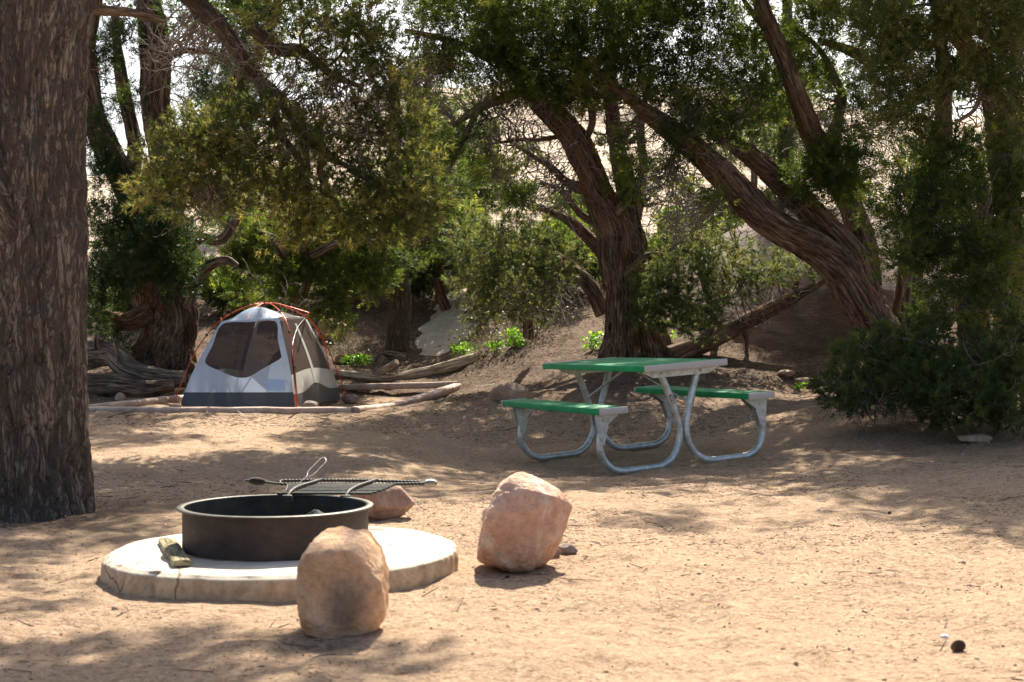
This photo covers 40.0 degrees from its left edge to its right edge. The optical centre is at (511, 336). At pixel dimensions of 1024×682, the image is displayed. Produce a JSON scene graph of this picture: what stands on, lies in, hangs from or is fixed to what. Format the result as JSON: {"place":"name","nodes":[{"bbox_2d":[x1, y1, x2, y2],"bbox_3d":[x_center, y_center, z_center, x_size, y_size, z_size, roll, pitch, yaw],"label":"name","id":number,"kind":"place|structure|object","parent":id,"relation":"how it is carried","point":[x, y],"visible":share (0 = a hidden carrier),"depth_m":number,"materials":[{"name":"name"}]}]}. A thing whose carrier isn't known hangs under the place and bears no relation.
{"place":"outdoors","nodes":[
{"label":"outdoors","id":0,"kind":"place"},
{"bbox_2d":[0,276,1023,681],"bbox_3d":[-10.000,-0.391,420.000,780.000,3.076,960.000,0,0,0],"label":"ground","id":1,"kind":"structure","parent":0,"point":[694,640],"depth_m":6.65,"materials":[{"name":"beige sand"}]},
{"bbox_2d":[115,392,126,400],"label":"rock","id":2,"kind":"object","parent":1,"relation":"on","point":[119,396],"visible":0.85,"depth_m":16.87,"materials":[{"name":"beige stone"}]},
{"bbox_2d":[87,372,174,396],"bbox_3d":[-4.803,0.610,17.405,1.238,0.336,0.327,0,0,0],"label":"fallen log","id":3,"kind":"object","parent":1,"relation":"on","point":[107,384],"visible":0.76,"depth_m":17.29,"materials":[{"name":"brown wood"}]},
{"bbox_2d":[89,394,183,406],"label":"border beam","id":4,"kind":"structure","parent":1,"relation":"on","point":[148,401],"depth_m":16.52,"materials":[{"name":"brown wood"}]},
{"bbox_2d":[87,334,188,387],"bbox_3d":[-4.839,0.315,17.784,1.463,0.681,0.467,0,0,9],"label":"fallen log","id":5,"kind":"object","parent":1,"relation":"on","point":[114,356],"visible":0.8,"depth_m":17.71,"materials":[{"name":"brown wood"}]},
{"bbox_2d":[89,406,208,412],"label":"border beam","id":6,"kind":"structure","parent":1,"relation":"on","point":[158,409],"depth_m":15.07,"materials":[{"name":"wood"}]},
{"bbox_2d":[87,248,230,312],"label":"juniper tree","id":7,"kind":"object","parent":1,"relation":"on","point":[200,262],"visible":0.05,"depth_m":22.24,"materials":[{"name":"green plant"}]},
{"bbox_2d":[169,403,183,406],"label":"rock","id":8,"kind":"object","parent":1,"relation":"on","point":[176,405],"visible":0.46,"depth_m":15.67,"materials":[{"name":"beige stone"}]},
{"bbox_2d":[86,0,365,370],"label":"juniper tree","id":9,"kind":"object","parent":1,"relation":"on","point":[146,260],"visible":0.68,"depth_m":18.44,"materials":[{"name":"green plant"}]},
{"bbox_2d":[0,0,459,522],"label":"pine tree","id":10,"kind":"object","parent":1,"relation":"on","point":[46,471],"visible":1,"depth_m":11.93,"materials":[{"name":"green plant"}]},
{"bbox_2d":[173,0,306,235],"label":"pine tree","id":11,"kind":"object","parent":1,"relation":"on","point":[217,74],"visible":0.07,"depth_m":24.76,"materials":[{"name":"green plant"}]},
{"bbox_2d":[198,260,316,318],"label":"juniper tree","id":12,"kind":"object","parent":1,"relation":"on","point":[214,286],"visible":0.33,"depth_m":22.11,"materials":[{"name":"green plant"}]},
{"bbox_2d":[173,302,346,406],"bbox_3d":[-2.949,0.193,17.128,1.669,1.243,2.291,0,0,7],"label":"tent","id":13,"kind":"object","parent":1,"relation":"on","point":[256,356],"visible":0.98,"depth_m":16.31,"materials":[{"name":"grey fabric"}]},
{"bbox_2d":[100,526,458,602],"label":"concrete slab","id":14,"kind":"structure","parent":1,"relation":"on","point":[146,568],"depth_m":5.38,"materials":[{"name":"grey concrete"}]},
{"bbox_2d":[158,538,190,565],"bbox_3d":[-1.370,0.869,5.695,0.072,0.033,0.686,0,0,-19],"label":"split firewood log","id":15,"kind":"object","parent":14,"relation":"on","point":[174,552],"visible":1,"depth_m":5.60,"materials":[{"name":"brown wood"}]},
{"bbox_2d":[176,494,373,560],"bbox_3d":[-0.985,0.790,5.870,0.813,0.176,0.813,0,0,0],"label":"fire ring","id":16,"kind":"object","parent":14,"relation":"on","point":[268,527],"visible":0.91,"depth_m":5.56,"materials":[{"name":"metal"}]},
{"bbox_2d":[245,477,436,502],"bbox_3d":[-0.801,0.695,6.395,0.898,0.070,0.469,0,0,0],"label":"grate","id":17,"kind":"object","parent":16,"relation":"on","point":[315,487],"visible":1,"depth_m":6.45,"materials":[{"name":"metal"}]},
{"bbox_2d":[303,457,325,479],"bbox_3d":[-0.935,0.628,6.595,0.040,0.109,0.216,0,0,26],"label":"wire handle","id":18,"kind":"object","parent":17,"relation":"on","point":[312,466],"visible":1,"depth_m":6.61,"materials":[{"name":"metal"}]},
{"bbox_2d":[208,407,351,413],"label":"border beam","id":19,"kind":"structure","parent":1,"relation":"on","point":[289,410],"depth_m":14.98,"materials":[{"name":"wood"}]},
{"bbox_2d":[195,139,409,344],"bbox_3d":[-3.170,-1.398,19.486,3.009,3.449,2.874,0,0,33],"label":"juniper tree","id":20,"kind":"object","parent":1,"relation":"on","point":[299,272],"visible":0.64,"depth_m":19.25,"materials":[{"name":"green plant"}]},
{"bbox_2d":[302,400,318,406],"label":"rock","id":21,"kind":"object","parent":1,"relation":"on","point":[309,403],"visible":0.66,"depth_m":15.70,"materials":[{"name":"beige stone"}]},
{"bbox_2d":[318,318,347,340],"bbox_3d":[-2.681,-0.087,21.002,0.465,0.376,0.370,0,0,0],"label":"bush","id":22,"kind":"object","parent":1,"relation":"on","point":[328,338],"visible":0.33,"depth_m":20.89,"materials":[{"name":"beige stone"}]},
{"bbox_2d":[295,526,388,637],"bbox_3d":[-0.558,0.816,4.643,0.295,0.355,0.256,0,0,0],"label":"boulder","id":23,"kind":"object","parent":1,"relation":"on","point":[342,586],"visible":0.96,"depth_m":4.52,"materials":[{"name":"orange stone"}]},
{"bbox_2d":[334,354,350,363],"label":"rock","id":24,"kind":"object","parent":1,"relation":"on","point":[337,358],"visible":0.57,"depth_m":19.93,"materials":[{"name":"brown stone"}]},
{"bbox_2d":[342,394,359,403],"bbox_3d":[-2.051,0.803,17.906,0.204,0.135,0.170,0,0,-44],"label":"rock","id":25,"kind":"object","parent":1,"relation":"on","point":[350,399],"visible":1,"depth_m":17.85,"materials":[{"name":"stone"}]},
{"bbox_2d":[339,352,372,365],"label":"leafy plant","id":26,"kind":"object","parent":1,"relation":"on","point":[355,358],"visible":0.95,"depth_m":19.79,"materials":[{"name":"green plant"}]},
{"bbox_2d":[323,321,407,370],"bbox_3d":[-2.260,0.157,20.041,1.267,0.863,1.252,0,0,34],"label":"leafy plant","id":27,"kind":"object","parent":1,"relation":"on","point":[348,350],"visible":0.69,"depth_m":19.92,"materials":[{"name":"green plant"}]},
{"bbox_2d":[311,234,429,301],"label":"juniper tree","id":28,"kind":"object","parent":1,"relation":"on","point":[415,290],"visible":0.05,"depth_m":22.55,"materials":[{"name":"green plant"}]},
{"bbox_2d":[352,403,398,412],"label":"border beam","id":29,"kind":"structure","parent":1,"relation":"on","point":[358,409],"depth_m":15.38,"materials":[{"name":"wood"}]},
{"bbox_2d":[374,354,387,363],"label":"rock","id":30,"kind":"object","parent":1,"relation":"on","point":[381,359],"visible":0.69,"depth_m":19.93,"materials":[{"name":"brown stone"}]},
{"bbox_2d":[351,482,414,519],"bbox_3d":[-0.688,0.869,7.475,0.345,0.204,0.307,0,0,0],"label":"boulder","id":31,"kind":"object","parent":1,"relation":"on","point":[394,501],"visible":0.62,"depth_m":7.37,"materials":[{"name":"brown stone"}]},
{"bbox_2d":[376,350,408,359],"bbox_3d":[-1.757,0.287,20.289,0.546,0.180,0.161,0,0,17],"label":"root","id":32,"kind":"object","parent":1,"relation":"on","point":[393,355],"visible":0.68,"depth_m":20.20,"materials":[{"name":"brown wood"}]},
{"bbox_2d":[338,381,458,389],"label":"border beam","id":33,"kind":"structure","parent":1,"relation":"on","point":[409,385],"depth_m":18.46,"materials":[{"name":"brown wood"}]},
{"bbox_2d":[335,352,480,381],"bbox_3d":[-1.406,0.425,19.206,2.011,0.417,0.423,0,0,-9],"label":"fallen log","id":34,"kind":"object","parent":1,"relation":"on","point":[381,374],"visible":0.95,"depth_m":19.20,"materials":[{"name":"brown wood"}]},
{"bbox_2d":[392,383,461,405],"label":"border beam","id":35,"kind":"structure","parent":1,"relation":"on","point":[436,393],"depth_m":17.27,"materials":[{"name":"wood"}]},
{"bbox_2d":[373,70,489,351],"bbox_3d":[-1.142,-1.827,19.586,1.687,4.303,2.686,0,0,-24],"label":"pine tree","id":36,"kind":"object","parent":1,"relation":"on","point":[400,315],"visible":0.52,"depth_m":19.42,"materials":[{"name":"green plant"}]},
{"bbox_2d":[415,288,482,355],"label":"bedrock slope","id":37,"kind":"structure","parent":1,"relation":"on","point":[429,338],"depth_m":21.22,"materials":[{"name":"grey stone"}]},
{"bbox_2d":[402,162,506,310],"bbox_3d":[-1.093,-1.470,22.123,2.100,2.546,2.298,0,0,0],"label":"juniper tree","id":38,"kind":"object","parent":1,"relation":"on","point":[434,272],"visible":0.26,"depth_m":22.11,"materials":[{"name":"green plant"}]},
{"bbox_2d":[448,340,480,355],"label":"leafy plant","id":39,"kind":"object","parent":1,"relation":"on","point":[458,348],"visible":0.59,"depth_m":19.79,"materials":[{"name":"green plant"}]},
{"bbox_2d":[485,339,509,356],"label":"leafy plant","id":40,"kind":"object","parent":1,"relation":"on","point":[495,346],"visible":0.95,"depth_m":19.17,"materials":[{"name":"green plant"}]},
{"bbox_2d":[442,317,554,364],"bbox_3d":[-0.217,0.086,19.456,1.610,1.060,1.515,0,0,0],"label":"leafy plant","id":41,"kind":"object","parent":1,"relation":"on","point":[479,349],"visible":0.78,"depth_m":19.30,"materials":[{"name":"green plant"}]},
{"bbox_2d":[426,216,582,297],"bbox_3d":[-0.209,-1.231,22.693,2.499,1.589,2.153,0,0,-11],"label":"juniper tree","id":42,"kind":"object","parent":1,"relation":"on","point":[481,248],"visible":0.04,"depth_m":22.72,"materials":[{"name":"green plant"}]},
{"bbox_2d":[489,382,528,400],"bbox_3d":[-0.033,0.614,15.311,0.427,0.236,0.303,0,0,0],"label":"rock","id":43,"kind":"object","parent":1,"relation":"on","point":[508,391],"visible":0.82,"depth_m":15.21,"materials":[{"name":"beige stone"}]},
{"bbox_2d":[499,325,526,347],"bbox_3d":[0.023,-0.004,19.007,0.424,0.333,0.559,0,0,-9],"label":"leafy plant","id":44,"kind":"object","parent":1,"relation":"on","point":[516,341],"visible":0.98,"depth_m":19.01,"materials":[{"name":"green plant"}]},
{"bbox_2d":[437,197,603,355],"bbox_3d":[0.151,-0.761,17.366,2.271,2.006,1.632,0,0,-21],"label":"bush","id":45,"kind":"object","parent":1,"relation":"on","point":[521,281],"visible":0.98,"depth_m":17.17,"materials":[{"name":"green plant"}]},
{"bbox_2d":[477,472,571,572],"bbox_3d":[0.054,0.775,5.846,0.400,0.423,0.362,0,0,0],"label":"boulder","id":46,"kind":"object","parent":1,"relation":"on","point":[524,518],"visible":1,"depth_m":5.73,"materials":[{"name":"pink stone"}]},
{"bbox_2d":[373,0,708,358],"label":"juniper tree","id":47,"kind":"object","parent":1,"relation":"on","point":[547,90],"visible":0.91,"depth_m":16.80,"materials":[{"name":"green plant"}]},
{"bbox_2d":[486,294,605,347],"bbox_3d":[0.450,-0.177,19.341,1.458,1.186,1.665,0,0,32],"label":"leafy plant","id":48,"kind":"object","parent":1,"relation":"on","point":[534,322],"visible":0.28,"depth_m":19.29,"materials":[{"name":"green plant"}]},
{"bbox_2d":[511,203,601,297],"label":"juniper tree","id":49,"kind":"object","parent":1,"relation":"on","point":[590,254],"visible":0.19,"depth_m":21.77,"materials":[{"name":"green plant"}]},
{"bbox_2d":[553,548,560,557],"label":"rock","id":50,"kind":"object","parent":1,"relation":"on","point":[557,553],"visible":0.25,"depth_m":6.09,"materials":[{"name":"brown stone"}]},
{"bbox_2d":[558,543,577,554],"bbox_3d":[0.240,0.941,6.204,0.094,0.060,0.081,0,0,41],"label":"rock","id":51,"kind":"object","parent":1,"relation":"on","point":[567,548],"visible":0.78,"depth_m":6.17,"materials":[{"name":"grey stone"}]},
{"bbox_2d":[580,331,603,350],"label":"leafy plant","id":52,"kind":"object","parent":1,"relation":"on","point":[593,335],"visible":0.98,"depth_m":17.90,"materials":[{"name":"green plant"}]},
{"bbox_2d":[543,246,651,288],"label":"juniper tree","id":53,"kind":"object","parent":1,"relation":"on","point":[599,278],"visible":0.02,"depth_m":22.89,"materials":[{"name":"green plant"}]},
{"bbox_2d":[501,357,774,474],"bbox_3d":[1.052,0.657,12.361,1.649,0.949,1.990,0,0,-24],"label":"picnic table","id":54,"kind":"object","parent":1,"relation":"on","point":[602,416],"visible":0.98,"depth_m":11.86,"materials":[{"name":"green paint"}]},
{"bbox_2d":[622,186,819,349],"bbox_3d":[2.588,-0.898,17.026,2.640,2.304,1.847,0,0,0],"label":"bush","id":55,"kind":"object","parent":1,"relation":"on","point":[659,302],"visible":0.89,"depth_m":16.74,"materials":[{"name":"green plant"}]},
{"bbox_2d":[665,278,825,357],"bbox_3d":[2.948,-0.189,17.454,2.180,1.147,0.280,0,0,-14],"label":"fallen log","id":56,"kind":"object","parent":1,"relation":"on","point":[686,348],"visible":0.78,"depth_m":17.30,"materials":[{"name":"brown wood"}]},
{"bbox_2d":[702,183,814,231],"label":"juniper tree","id":57,"kind":"object","parent":1,"relation":"on","point":[762,188],"visible":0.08,"depth_m":24.17,"materials":[{"name":"green plant"}]},
{"bbox_2d":[562,0,980,348],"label":"juniper tree","id":58,"kind":"object","parent":1,"relation":"on","point":[823,241],"visible":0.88,"depth_m":16.32,"materials":[{"name":"green plant"}]},
{"bbox_2d":[705,0,851,210],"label":"pine tree","id":59,"kind":"object","parent":1,"relation":"on","point":[780,145],"visible":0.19,"depth_m":23.80,"materials":[{"name":"green plant"}]},
{"bbox_2d":[777,370,794,376],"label":"rock","id":60,"kind":"object","parent":1,"relation":"on","point":[787,373],"visible":1,"depth_m":16.56,"materials":[{"name":"beige stone"}]},
{"bbox_2d":[792,381,808,389],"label":"leafy plant","id":61,"kind":"object","parent":1,"relation":"on","point":[801,385],"visible":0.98,"depth_m":15.99,"materials":[{"name":"green plant"}]},
{"bbox_2d":[794,377,812,385],"bbox_3d":[3.429,0.530,16.420,0.284,0.109,0.228,0,0,0],"label":"rock","id":62,"kind":"object","parent":1,"relation":"on","point":[800,380],"visible":0.44,"depth_m":16.34,"materials":[{"name":"beige stone"}]},
{"bbox_2d":[859,175,893,203],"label":"juniper tree","id":63,"kind":"object","parent":1,"relation":"on","point":[868,181],"depth_m":23.29,"materials":[{"name":"green plant"}]},
{"bbox_2d":[797,298,1023,439],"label":"pine bush","id":64,"kind":"object","parent":1,"relation":"on","point":[944,380],"visible":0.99,"depth_m":12.31,"materials":[{"name":"green plant"}]},
{"bbox_2d":[814,0,1023,367],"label":"juniper tree","id":65,"kind":"object","parent":1,"relation":"on","point":[900,42],"visible":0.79,"depth_m":13.01,"materials":[{"name":"green plant"}]},
{"bbox_2d":[847,24,1023,401],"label":"juniper tree","id":66,"kind":"object","parent":1,"relation":"on","point":[922,187],"visible":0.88,"depth_m":13.07,"materials":[{"name":"green plant"}]},
{"bbox_2d":[892,7,1023,194],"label":"pine tree","id":67,"kind":"object","parent":1,"relation":"on","point":[977,89],"visible":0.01,"depth_m":21.93,"materials":[{"name":"green plant"}]},
{"bbox_2d":[950,639,965,651],"bbox_3d":[1.367,0.949,4.309,0.048,0.040,0.041,0,0,0],"label":"pine cone","id":68,"kind":"object","parent":1,"relation":"on","point":[959,645],"visible":1,"depth_m":4.30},
{"bbox_2d":[957,434,991,442],"bbox_3d":[3.924,0.867,11.912,0.305,0.083,0.242,0,0,0],"label":"rock","id":69,"kind":"object","parent":1,"relation":"on","point":[973,438],"visible":0.98,"depth_m":11.83,"materials":[{"name":"beige stone"}]},
{"bbox_2d":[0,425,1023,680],"bbox_3d":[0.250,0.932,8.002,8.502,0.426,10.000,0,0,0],"label":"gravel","id":70,"kind":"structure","parent":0,"point":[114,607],"depth_m":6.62,"materials":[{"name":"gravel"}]},
{"bbox_2d":[86,0,1019,176],"label":"sky","id":71,"kind":"structure","parent":0,"point":[121,135],"materials":[{"name":"white"}]},
{"bbox_2d":[87,81,1022,298],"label":"hill","id":72,"kind":"structure","parent":0,"point":[604,161],"depth_m":34.55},
{"bbox_2d":[189,127,294,230],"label":"pine tree","id":73,"kind":"object","parent":72,"relation":"on","point":[258,192],"visible":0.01,"depth_m":26.78,"materials":[{"name":"green plant"}]},
{"bbox_2d":[372,153,496,251],"bbox_3d":[-1.657,-2.239,25.060,2.535,2.097,1.867,0,0,41],"label":"pine tree","id":74,"kind":"object","parent":72,"relation":"on","point":[444,197],"visible":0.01,"depth_m":24.82,"materials":[{"name":"green plant"}]},
{"bbox_2d":[368,93,506,174],"bbox_3d":[-1.462,-3.242,27.135,2.447,2.945,2.358,0,0,-31],"label":"pine tree","id":75,"kind":"object","parent":72,"relation":"on","point":[456,112],"visible":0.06,"depth_m":26.73,"materials":[{"name":"green plant"}]},
{"bbox_2d":[399,43,491,224],"bbox_3d":[-1.464,-3.257,26.157,2.306,4.728,3.256,0,0,0],"label":"pine tree","id":76,"kind":"object","parent":72,"relation":"on","point":[441,98],"visible":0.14,"depth_m":25.78,"materials":[{"name":"green plant"}]},
{"bbox_2d":[424,134,546,223],"bbox_3d":[-0.454,-2.336,24.694,1.813,2.555,2.154,0,0,42],"label":"pine tree","id":77,"kind":"object","parent":72,"relation":"on","point":[488,190],"visible":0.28,"depth_m":24.34,"materials":[{"name":"green plant"}]},
{"bbox_2d":[546,187,643,227],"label":"pine tree","id":78,"kind":"object","parent":72,"relation":"on","point":[576,199],"visible":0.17,"depth_m":25.76,"materials":[{"name":"green plant"}]},
{"bbox_2d":[714,89,808,186],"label":"pine tree","id":79,"kind":"object","parent":72,"relation":"on","point":[754,178],"visible":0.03,"depth_m":26.95,"materials":[{"name":"green plant"}]},
{"bbox_2d":[918,156,990,223],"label":"pine tree","id":80,"kind":"object","parent":72,"relation":"on","point":[968,200],"depth_m":25.65,"materials":[{"name":"green plant"}]},
{"bbox_2d":[654,202,991,352],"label":"rock slope","id":81,"kind":"structure","parent":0,"point":[824,314],"depth_m":17.60,"materials":[{"name":"stone"}]},
{"bbox_2d":[645,174,744,277],"bbox_3d":[2.667,-1.674,22.956,2.326,2.018,2.259,0,0,0],"label":"bush","id":82,"kind":"object","parent":81,"relation":"on","point":[654,244],"visible":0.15,"depth_m":22.27,"materials":[{"name":"green plant"}]},
{"bbox_3d":[-0.986,0.844,5.870,0.744,0.074,0.744,0,0,0],"label":"ash bed","id":83,"kind":"object","parent":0,"visible":0},
{"bbox_2d":[307,509,323,514],"bbox_3d":[-0.813,0.778,5.836,0.121,0.124,0.129,0,0,-37],"label":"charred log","id":84,"kind":"object","parent":83,"relation":"on","point":[314,511],"visible":0.13,"depth_m":5.81,"materials":[{"name":"grey wood"}]}
]}

